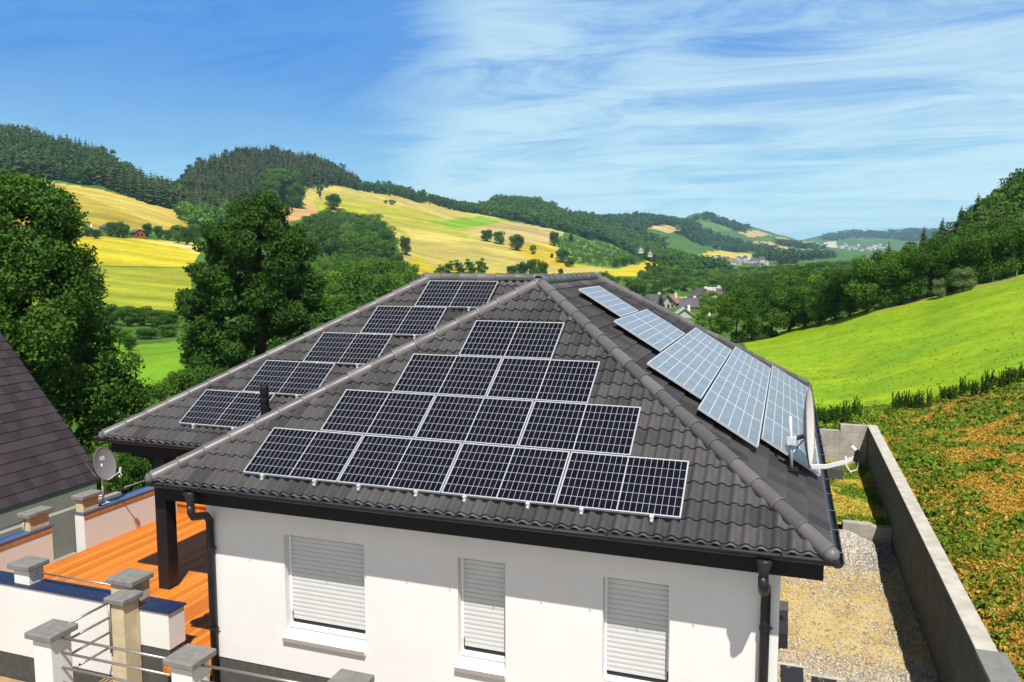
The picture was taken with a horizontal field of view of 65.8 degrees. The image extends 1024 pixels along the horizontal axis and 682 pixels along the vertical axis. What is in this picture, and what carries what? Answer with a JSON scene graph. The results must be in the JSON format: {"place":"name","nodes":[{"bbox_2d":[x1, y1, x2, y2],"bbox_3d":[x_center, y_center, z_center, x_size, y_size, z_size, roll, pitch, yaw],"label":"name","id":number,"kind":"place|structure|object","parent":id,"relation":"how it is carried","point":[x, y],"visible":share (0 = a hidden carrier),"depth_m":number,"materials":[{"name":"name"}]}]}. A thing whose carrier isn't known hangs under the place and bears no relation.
{"place":"outdoors","nodes":[
{"label":"outdoors","id":0,"kind":"place"},
{"bbox_2d":[0,676,112,681],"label":"ground","id":1,"kind":"structure","parent":0,"point":[4,679],"depth_m":15.69,"materials":[{"name":"soil"}]},
{"bbox_2d":[24,619,77,681],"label":"pillar","id":2,"kind":"structure","parent":1,"relation":"on","point":[50,659],"depth_m":13.25,"materials":[{"name":"paint"}]},
{"bbox_2d":[66,602,112,668],"bbox_3d":[-7.418,5.186,13.902,0.042,0.962,0.811,3,7,28],"label":"railing","id":3,"kind":"object","parent":2,"relation":"attached to","point":[108,618],"visible":0.72,"depth_m":13.99,"materials":[{"name":"grey"}]},
{"bbox_2d":[60,637,170,681],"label":"railing","id":4,"kind":"object","parent":2,"relation":"attached to","point":[111,662],"visible":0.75,"depth_m":12.98,"materials":[{"name":"grey"}]},
{"bbox_2d":[103,588,142,681],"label":"pillar","id":5,"kind":"structure","parent":1,"relation":"on","point":[125,619],"depth_m":14.31,"materials":[{"name":"stone"}]},
{"bbox_2d":[162,643,216,681],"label":"pillar","id":6,"kind":"structure","parent":1,"relation":"on","point":[186,662],"depth_m":12.30,"materials":[{"name":"concrete"}]},
{"bbox_2d":[327,669,374,681],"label":"pillar","id":7,"kind":"structure","parent":1,"relation":"on","point":[343,675],"depth_m":11.60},
{"bbox_2d":[54,552,75,561],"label":"pavement","id":8,"kind":"structure","parent":0,"point":[63,557],"depth_m":20.76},
{"bbox_2d":[0,491,121,559],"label":"garden wall","id":9,"kind":"structure","parent":8,"relation":"on","point":[64,533],"depth_m":20.78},
{"bbox_2d":[0,0,1023,239],"label":"sky","id":10,"kind":"structure","parent":0,"point":[796,119],"materials":[{"name":"blue"}]},
{"bbox_2d":[9,164,1023,680],"bbox_3d":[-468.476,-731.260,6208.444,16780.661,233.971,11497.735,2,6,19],"label":"terrain","id":11,"kind":"structure","parent":0,"point":[145,270],"depth_m":194.57,"materials":[{"name":"plant"}]},
{"bbox_2d":[0,331,100,530],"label":"neighbour house","id":12,"kind":"structure","parent":11,"relation":"on","point":[45,459],"depth_m":25.02,"materials":[{"name":"tile"}]},
{"bbox_2d":[0,164,156,486],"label":"tree","id":13,"kind":"object","parent":11,"relation":"on","point":[48,265],"visible":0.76,"depth_m":35.17,"materials":[{"name":"green plant"}]},
{"bbox_2d":[0,122,190,209],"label":"wood","id":14,"kind":"object","parent":11,"relation":"on","point":[33,151],"visible":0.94,"depth_m":639.58,"materials":[{"name":"plant"}]},
{"bbox_2d":[43,512,211,674],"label":"deck","id":15,"kind":"structure","parent":11,"relation":"on","point":[133,549],"depth_m":18.95,"materials":[{"name":"wood"}]},
{"bbox_2d":[0,524,53,572],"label":"parapet wall","id":16,"kind":"structure","parent":15,"relation":"on","point":[22,544],"depth_m":18.43,"materials":[{"name":"paint"}]},
{"bbox_2d":[17,505,52,531],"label":"pillar","id":17,"kind":"structure","parent":16,"relation":"on","point":[35,518],"depth_m":18.66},
{"bbox_2d":[0,571,112,681],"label":"parapet wall","id":18,"kind":"structure","parent":15,"relation":"on","point":[24,609],"depth_m":15.39,"materials":[{"name":"paint"}]},
{"bbox_2d":[7,555,49,585],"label":"pillar","id":19,"kind":"structure","parent":18,"relation":"on","point":[26,568],"depth_m":15.53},
{"bbox_2d":[73,486,176,552],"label":"parapet wall","id":20,"kind":"structure","parent":15,"relation":"on","point":[122,514],"depth_m":20.88,"materials":[{"name":"paint"}]},
{"bbox_2d":[71,489,101,512],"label":"pillar","id":21,"kind":"structure","parent":20,"relation":"on","point":[86,501],"depth_m":20.04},
{"bbox_2d":[93,447,121,504],"bbox_3d":[-10.462,3.508,20.444,0.577,1.477,0.705,-5,7,-38],"label":"satellite dish","id":22,"kind":"object","parent":20,"relation":"on","point":[104,460],"visible":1,"depth_m":20.57,"materials":[{"name":"grey"}]},
{"bbox_2d":[105,568,153,600],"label":"pillar","id":23,"kind":"structure","parent":15,"relation":"on","point":[132,578],"depth_m":14.76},
{"bbox_2d":[138,596,185,681],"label":"parapet wall","id":24,"kind":"structure","parent":15,"relation":"on","point":[162,627],"depth_m":14.51,"materials":[{"name":"paint"}]},
{"bbox_2d":[112,452,151,494],"bbox_3d":[-15.035,6.025,31.269,1.449,3.928,1.610,3,7,28],"label":"bush","id":25,"kind":"object","parent":11,"relation":"on","point":[134,470],"visible":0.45,"depth_m":30.96,"materials":[{"name":"green plant"}]},
{"bbox_2d":[143,380,181,407],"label":"bush","id":26,"kind":"object","parent":11,"relation":"on","point":[162,390],"visible":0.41,"depth_m":47.29,"materials":[{"name":"green plant"}]},
{"bbox_2d":[161,367,200,393],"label":"bush","id":27,"kind":"object","parent":11,"relation":"on","point":[182,380],"visible":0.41,"depth_m":47.84,"materials":[{"name":"green plant"}]},
{"bbox_2d":[172,198,232,226],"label":"wood","id":28,"kind":"object","parent":11,"relation":"on","point":[199,213],"visible":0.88,"depth_m":529.56,"materials":[{"name":"green plant"}]},
{"bbox_2d":[173,189,336,370],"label":"tree","id":29,"kind":"object","parent":11,"relation":"on","point":[247,230],"visible":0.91,"depth_m":57.07,"materials":[{"name":"green plant"}]},
{"bbox_2d":[154,144,360,208],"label":"wood","id":30,"kind":"object","parent":11,"relation":"on","point":[224,176],"visible":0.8,"depth_m":960.67,"materials":[{"name":"plant"}]},
{"bbox_2d":[265,167,304,201],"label":"tree","id":31,"kind":"object","parent":11,"relation":"on","point":[284,177],"visible":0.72,"depth_m":813.07,"materials":[{"name":"green plant"}]},
{"bbox_2d":[274,252,420,334],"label":"wood","id":32,"kind":"object","parent":11,"relation":"on","point":[389,277],"visible":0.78,"depth_m":136.54,"materials":[{"name":"green plant"}]},
{"bbox_2d":[295,208,399,260],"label":"wood","id":33,"kind":"object","parent":11,"relation":"on","point":[353,234],"visible":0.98,"depth_m":435.20,"materials":[{"name":"green plant"}]},
{"bbox_2d":[346,178,475,213],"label":"wood","id":34,"kind":"object","parent":11,"relation":"on","point":[390,188],"visible":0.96,"depth_m":1130.97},
{"bbox_2d":[93,272,844,681],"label":"house","id":35,"kind":"structure","parent":11,"relation":"on","point":[319,582],"depth_m":12.54,"materials":[{"name":"tile"}]},
{"bbox_2d":[179,389,274,429],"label":"solar panel","id":36,"kind":"object","parent":35,"relation":"attached to","point":[232,410],"visible":0.78,"depth_m":16.49,"materials":[{"name":"black glass"}]},
{"bbox_2d":[242,360,335,398],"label":"solar panel","id":37,"kind":"object","parent":35,"relation":"attached to","point":[296,379],"visible":0.87,"depth_m":16.96,"materials":[{"name":"black glass"}]},
{"bbox_2d":[243,427,363,486],"bbox_3d":[-3.448,1.908,13.059,1.755,0.685,0.941,2,6,19],"label":"solar panel","id":38,"kind":"object","parent":35,"relation":"attached to","point":[314,456],"visible":1,"depth_m":13.03,"materials":[{"name":"black glass"}]},
{"bbox_2d":[282,535,365,655],"bbox_3d":[-3.126,4.211,13.291,1.585,1.865,0.290,2,6,19],"label":"window","id":39,"kind":"structure","parent":35,"relation":"in","point":[327,583],"depth_m":13.35,"materials":[{"name":"white"}]},
{"bbox_2d":[303,332,392,367],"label":"solar panel","id":40,"kind":"object","parent":35,"relation":"attached to","point":[357,349],"visible":0.86,"depth_m":17.41,"materials":[{"name":"black glass"}]},
{"bbox_2d":[320,389,435,437],"bbox_3d":[-2.286,1.233,13.551,1.755,0.601,0.889,2,6,19],"label":"solar panel","id":41,"kind":"object","parent":35,"relation":"attached to","point":[385,413],"visible":1,"depth_m":13.52,"materials":[{"name":"black glass"}]},
{"bbox_2d":[337,435,461,497],"bbox_3d":[-1.771,1.967,12.480,1.755,0.685,0.941,2,6,19],"label":"solar panel","id":42,"kind":"object","parent":35,"relation":"attached to","point":[416,466],"visible":1,"depth_m":12.45,"materials":[{"name":"black glass"}]},
{"bbox_2d":[360,306,446,338],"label":"solar panel","id":43,"kind":"object","parent":35,"relation":"attached to","point":[414,321],"visible":0.88,"depth_m":17.88,"materials":[{"name":"black glass"}]},
{"bbox_2d":[392,354,502,397],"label":"solar panel","id":44,"kind":"object","parent":35,"relation":"attached to","point":[459,375],"visible":1,"depth_m":13.99,"materials":[{"name":"black glass"}]},
{"bbox_2d":[414,280,498,311],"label":"solar panel","id":45,"kind":"object","parent":35,"relation":"attached to","point":[468,295],"visible":0.89,"depth_m":18.34,"materials":[{"name":"black glass"}]},
{"bbox_2d":[415,395,533,446],"bbox_3d":[-0.609,1.292,12.972,1.755,0.601,0.889,2,6,19],"label":"solar panel","id":46,"kind":"object","parent":35,"relation":"attached to","point":[484,420],"visible":1,"depth_m":12.94,"materials":[{"name":"black glass"}]},
{"bbox_2d":[454,558,505,679],"bbox_3d":[-0.464,4.289,12.370,0.840,1.835,0.290,2,6,19],"label":"window","id":47,"kind":"structure","parent":35,"relation":"in","point":[483,582],"depth_m":12.43,"materials":[{"name":"white"}]},
{"bbox_2d":[441,443,569,509],"bbox_3d":[-0.095,2.026,11.901,1.755,0.685,0.941,2,6,19],"label":"solar panel","id":48,"kind":"object","parent":35,"relation":"attached to","point":[528,477],"visible":1,"depth_m":11.87,"materials":[{"name":"black glass"}]},
{"bbox_2d":[459,320,564,358],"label":"solar panel","id":49,"kind":"object","parent":35,"relation":"attached to","point":[517,339],"visible":1,"depth_m":14.47,"materials":[{"name":"black glass"}]},
{"bbox_2d":[486,357,599,403],"bbox_3d":[0.538,0.660,13.448,1.755,0.601,0.889,2,6,19],"label":"solar panel","id":50,"kind":"object","parent":35,"relation":"attached to","point":[567,381],"visible":1,"depth_m":13.41,"materials":[{"name":"black glass"}]},
{"bbox_2d":[518,401,640,455],"bbox_3d":[1.068,1.350,12.393,1.755,0.601,0.889,2,6,19],"label":"solar panel","id":51,"kind":"object","parent":35,"relation":"attached to","point":[589,428],"visible":1,"depth_m":12.36,"materials":[{"name":"black glass"}]},
{"bbox_2d":[579,286,637,317],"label":"solar panel","id":52,"kind":"object","parent":35,"relation":"attached to","point":[610,301],"visible":0.98,"depth_m":17.32,"materials":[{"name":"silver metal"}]},
{"bbox_2d":[555,451,688,522],"bbox_3d":[1.582,2.084,11.322,1.755,0.685,0.941,2,6,19],"label":"solar panel","id":53,"kind":"object","parent":35,"relation":"attached to","point":[651,488],"visible":1,"depth_m":11.29,"materials":[{"name":"black glass"}]},
{"bbox_2d":[604,577,669,681],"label":"window","id":54,"kind":"structure","parent":35,"relation":"in","point":[637,613],"depth_m":11.65,"materials":[{"name":"white"}]},
{"bbox_2d":[613,314,673,351],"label":"solar panel","id":55,"kind":"object","parent":35,"relation":"attached to","point":[646,333],"visible":1,"depth_m":16.17,"materials":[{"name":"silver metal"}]},
{"bbox_2d":[633,309,684,341],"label":"solar panel","id":56,"kind":"object","parent":35,"relation":"attached to","point":[661,325],"visible":0.94,"depth_m":18.09,"materials":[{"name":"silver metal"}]},
{"bbox_2d":[647,351,711,398],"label":"solar panel","id":57,"kind":"object","parent":35,"relation":"attached to","point":[681,374],"visible":1,"depth_m":14.24,"materials":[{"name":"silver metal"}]},
{"bbox_2d":[664,341,719,380],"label":"solar panel","id":58,"kind":"object","parent":35,"relation":"attached to","point":[693,360],"visible":0.88,"depth_m":16.15,"materials":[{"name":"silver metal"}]},
{"bbox_2d":[677,334,726,367],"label":"solar panel","id":59,"kind":"object","parent":35,"relation":"attached to","point":[702,350],"visible":0.88,"depth_m":17.95,"materials":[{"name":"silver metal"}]},
{"bbox_2d":[687,328,731,357],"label":"solar panel","id":60,"kind":"object","parent":35,"relation":"attached to","point":[710,342],"visible":0.86,"depth_m":19.75,"materials":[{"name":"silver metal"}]},
{"bbox_2d":[697,389,761,447],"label":"solar panel","id":61,"kind":"object","parent":35,"relation":"attached to","point":[733,418],"visible":1,"depth_m":13.22,"materials":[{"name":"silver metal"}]},
{"bbox_2d":[710,375,764,421],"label":"solar panel","id":62,"kind":"object","parent":35,"relation":"attached to","point":[738,397],"visible":0.86,"depth_m":15.11,"materials":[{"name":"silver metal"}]},
{"bbox_2d":[718,364,766,403],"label":"solar panel","id":63,"kind":"object","parent":35,"relation":"attached to","point":[743,382],"visible":0.88,"depth_m":16.92,"materials":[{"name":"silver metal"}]},
{"bbox_2d":[725,354,768,389],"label":"solar panel","id":64,"kind":"object","parent":35,"relation":"attached to","point":[747,370],"visible":0.89,"depth_m":18.73,"materials":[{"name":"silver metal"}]},
{"bbox_2d":[731,346,770,377],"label":"solar panel","id":65,"kind":"object","parent":35,"relation":"attached to","point":[751,361],"visible":0.86,"depth_m":20.52,"materials":[{"name":"blue glass"}]},
{"bbox_2d":[767,386,803,420],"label":"solar panel","id":66,"kind":"object","parent":35,"relation":"attached to","point":[786,403],"visible":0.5,"depth_m":17.47,"materials":[{"name":"blue glass"}]},
{"bbox_2d":[769,375,805,406],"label":"solar panel","id":67,"kind":"object","parent":35,"relation":"attached to","point":[785,389],"visible":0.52,"depth_m":19.27,"materials":[{"name":"blue glass"}]},
{"bbox_2d":[764,399,816,448],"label":"solar panel","id":68,"kind":"object","parent":35,"relation":"attached to","point":[774,412],"visible":0.56,"depth_m":15.69,"materials":[{"name":"blue glass"}]},
{"bbox_2d":[761,416,820,476],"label":"solar panel","id":69,"kind":"object","parent":35,"relation":"attached to","point":[774,434],"visible":0.86,"depth_m":13.64,"materials":[{"name":"blue glass"}]},
{"bbox_2d":[785,385,862,476],"bbox_3d":[4.856,1.456,12.670,1.093,1.445,0.991,-3,7,-28],"label":"satellite dish","id":70,"kind":"object","parent":35,"relation":"attached to","point":[807,436],"visible":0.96,"depth_m":12.66,"materials":[{"name":"grey"}]},
{"bbox_2d":[556,236,643,266],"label":"scrub","id":71,"kind":"object","parent":11,"relation":"on","point":[620,253],"visible":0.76,"depth_m":839.88,"materials":[{"name":"green plant"}]},
{"bbox_2d":[472,193,733,269],"bbox_3d":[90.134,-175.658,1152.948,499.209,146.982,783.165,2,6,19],"label":"wood","id":72,"kind":"object","parent":11,"relation":"on","point":[533,209],"visible":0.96,"depth_m":1104.22,"materials":[{"name":"green plant"}]},
{"bbox_2d":[565,210,689,246],"bbox_3d":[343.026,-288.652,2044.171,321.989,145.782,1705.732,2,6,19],"label":"wood","id":73,"kind":"object","parent":11,"relation":"on","point":[639,222],"visible":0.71,"depth_m":1792.53,"materials":[{"name":"plant"}]},
{"bbox_2d":[714,292,752,342],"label":"tree","id":74,"kind":"object","parent":11,"relation":"on","point":[727,322],"visible":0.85,"depth_m":93.28,"materials":[{"name":"green plant"}]},
{"bbox_2d":[728,281,773,340],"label":"tree","id":75,"kind":"object","parent":11,"relation":"on","point":[755,327],"visible":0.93,"depth_m":92.35,"materials":[{"name":"green plant"}]},
{"bbox_2d":[674,211,837,263],"bbox_3d":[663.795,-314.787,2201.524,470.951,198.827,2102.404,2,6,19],"label":"wood","id":76,"kind":"object","parent":11,"relation":"on","point":[767,251],"visible":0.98,"depth_m":2149.86,"materials":[{"name":"plant"}]},
{"bbox_2d":[751,287,794,337],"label":"tree","id":77,"kind":"object","parent":11,"relation":"on","point":[774,297],"visible":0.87,"depth_m":92.52,"materials":[{"name":"green plant"}]},
{"bbox_2d":[637,247,912,286],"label":"wood","id":78,"kind":"object","parent":11,"relation":"on","point":[720,276],"visible":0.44,"depth_m":491.44,"materials":[{"name":"green plant"}]},
{"bbox_2d":[765,267,801,287],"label":"tree","id":79,"kind":"object","parent":11,"relation":"on","point":[782,275],"visible":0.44,"depth_m":190.84,"materials":[{"name":"green plant"}]},
{"bbox_2d":[770,276,808,331],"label":"tree","id":80,"kind":"object","parent":11,"relation":"on","point":[795,307],"visible":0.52,"depth_m":93.19,"materials":[{"name":"green plant"}]},
{"bbox_2d":[787,282,821,327],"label":"tree","id":81,"kind":"object","parent":11,"relation":"on","point":[805,319],"visible":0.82,"depth_m":91.82,"materials":[{"name":"green plant"}]},
{"bbox_2d":[799,272,840,324],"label":"tree","id":82,"kind":"object","parent":11,"relation":"on","point":[818,316],"visible":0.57,"depth_m":89.83,"materials":[{"name":"green plant"}]},
{"bbox_2d":[815,268,852,320],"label":"tree","id":83,"kind":"object","parent":11,"relation":"on","point":[829,289],"visible":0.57,"depth_m":87.55,"materials":[{"name":"green plant"}]},
{"bbox_2d":[771,248,903,316],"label":"wood","id":84,"kind":"object","parent":11,"relation":"on","point":[879,256],"visible":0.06,"depth_m":102.99,"materials":[{"name":"green plant"}]},
{"bbox_2d":[820,423,867,463],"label":"block wall","id":85,"kind":"structure","parent":11,"relation":"on","point":[837,444],"depth_m":26.46,"materials":[{"name":"concrete"}]},
{"bbox_2d":[818,406,879,428],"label":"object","id":86,"kind":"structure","parent":11,"relation":"on","point":[867,414],"depth_m":27.70,"materials":[{"name":"green plant"}]},
{"bbox_2d":[829,263,871,316],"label":"tree","id":87,"kind":"object","parent":11,"relation":"on","point":[841,277],"visible":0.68,"depth_m":84.34,"materials":[{"name":"green plant"}]},
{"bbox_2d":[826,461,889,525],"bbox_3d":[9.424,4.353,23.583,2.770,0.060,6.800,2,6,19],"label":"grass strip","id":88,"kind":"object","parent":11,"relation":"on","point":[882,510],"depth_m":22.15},
{"bbox_2d":[842,255,886,313],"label":"tree","id":89,"kind":"object","parent":11,"relation":"on","point":[859,266],"visible":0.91,"depth_m":80.93,"materials":[{"name":"green plant"}]},
{"bbox_2d":[842,519,891,545],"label":"block wall","id":90,"kind":"structure","parent":11,"relation":"on","point":[870,532],"depth_m":20.00,"materials":[{"name":"concrete"}]},
{"bbox_2d":[817,228,938,240],"bbox_3d":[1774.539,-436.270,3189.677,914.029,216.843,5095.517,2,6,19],"label":"wood","id":91,"kind":"object","parent":11,"relation":"on","point":[901,234],"visible":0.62,"depth_m":4823.41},
{"bbox_2d":[750,281,1023,408],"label":"meadow grass","id":92,"kind":"structure","parent":11,"relation":"on","point":[994,361],"depth_m":45.70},
{"bbox_2d":[865,257,909,308],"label":"tree","id":93,"kind":"object","parent":11,"relation":"on","point":[883,300],"visible":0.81,"depth_m":80.70,"materials":[{"name":"green plant"}]},
{"bbox_2d":[879,245,929,305],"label":"tree","id":94,"kind":"object","parent":11,"relation":"on","point":[898,295],"visible":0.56,"depth_m":79.86,"materials":[{"name":"green plant"}]},
{"bbox_2d":[895,240,942,301],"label":"tree","id":95,"kind":"object","parent":11,"relation":"on","point":[913,292],"visible":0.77,"depth_m":79.18,"materials":[{"name":"green plant"}]},
{"bbox_2d":[906,236,958,296],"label":"tree","id":96,"kind":"object","parent":11,"relation":"on","point":[930,286],"visible":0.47,"depth_m":78.86,"materials":[{"name":"green plant"}]},
{"bbox_2d":[866,425,1021,681],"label":"retaining wall","id":97,"kind":"structure","parent":11,"relation":"on","point":[960,643],"depth_m":14.49,"materials":[{"name":"concrete"}]},
{"bbox_2d":[865,370,1023,678],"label":"weeds","id":98,"kind":"object","parent":11,"relation":"on","point":[982,411],"visible":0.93,"depth_m":19.27,"materials":[{"name":"green plant"}]},
{"bbox_2d":[875,374,1023,681],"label":"dry weeds","id":99,"kind":"object","parent":11,"relation":"on","point":[986,434],"visible":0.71,"depth_m":17.15,"materials":[{"name":"plant"}]},
{"bbox_2d":[931,233,980,291],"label":"tree","id":100,"kind":"object","parent":11,"relation":"on","point":[944,253],"visible":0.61,"depth_m":77.63,"materials":[{"name":"green plant"}]},
{"bbox_2d":[904,168,1023,282],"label":"wood","id":101,"kind":"object","parent":11,"relation":"on","point":[1006,198],"visible":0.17,"depth_m":111.14,"materials":[{"name":"green plant"}]},
{"bbox_2d":[946,226,998,284],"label":"tree","id":102,"kind":"object","parent":11,"relation":"on","point":[976,241],"visible":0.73,"depth_m":76.80,"materials":[{"name":"green plant"}]},
{"bbox_2d":[969,221,1019,282],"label":"tree","id":103,"kind":"object","parent":11,"relation":"on","point":[986,273],"visible":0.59,"depth_m":77.62,"materials":[{"name":"green plant"}]},
{"bbox_2d":[986,217,1023,278],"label":"tree","id":104,"kind":"object","parent":11,"relation":"on","point":[1008,264],"visible":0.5,"depth_m":78.03,"materials":[{"name":"green plant"}]},
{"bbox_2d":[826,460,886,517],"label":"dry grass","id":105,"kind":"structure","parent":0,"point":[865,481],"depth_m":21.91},
{"bbox_2d":[777,536,938,681],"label":"gravel ground","id":106,"kind":"structure","parent":0,"point":[828,610],"depth_m":15.58,"materials":[{"name":"gravel"}]},
{"bbox_2d":[778,600,787,648],"bbox_3d":[5.241,5.569,15.303,0.180,0.515,1.460,2,6,19],"label":"light well","id":107,"kind":"object","parent":106,"relation":"on","point":[783,629],"visible":0.61,"depth_m":14.92,"materials":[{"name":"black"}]},
{"bbox_2d":[778,662,808,681],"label":"paving slab","id":108,"kind":"structure","parent":106,"relation":"on","point":[792,673],"depth_m":13.72,"materials":[{"name":"beige"}]},
{"bbox_2d":[838,529,894,582],"bbox_3d":[7.891,5.038,18.873,2.397,0.470,2.900,2,6,19],"label":"gravel heap","id":109,"kind":"object","parent":106,"relation":"on","point":[849,539],"visible":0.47,"depth_m":19.04,"materials":[{"name":"gravel"}]},
{"bbox_2d":[947,267,977,291],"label":"tree","id":110,"kind":"object","parent":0,"point":[963,273],"visible":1,"depth_m":75.97,"materials":[{"name":"green plant"}]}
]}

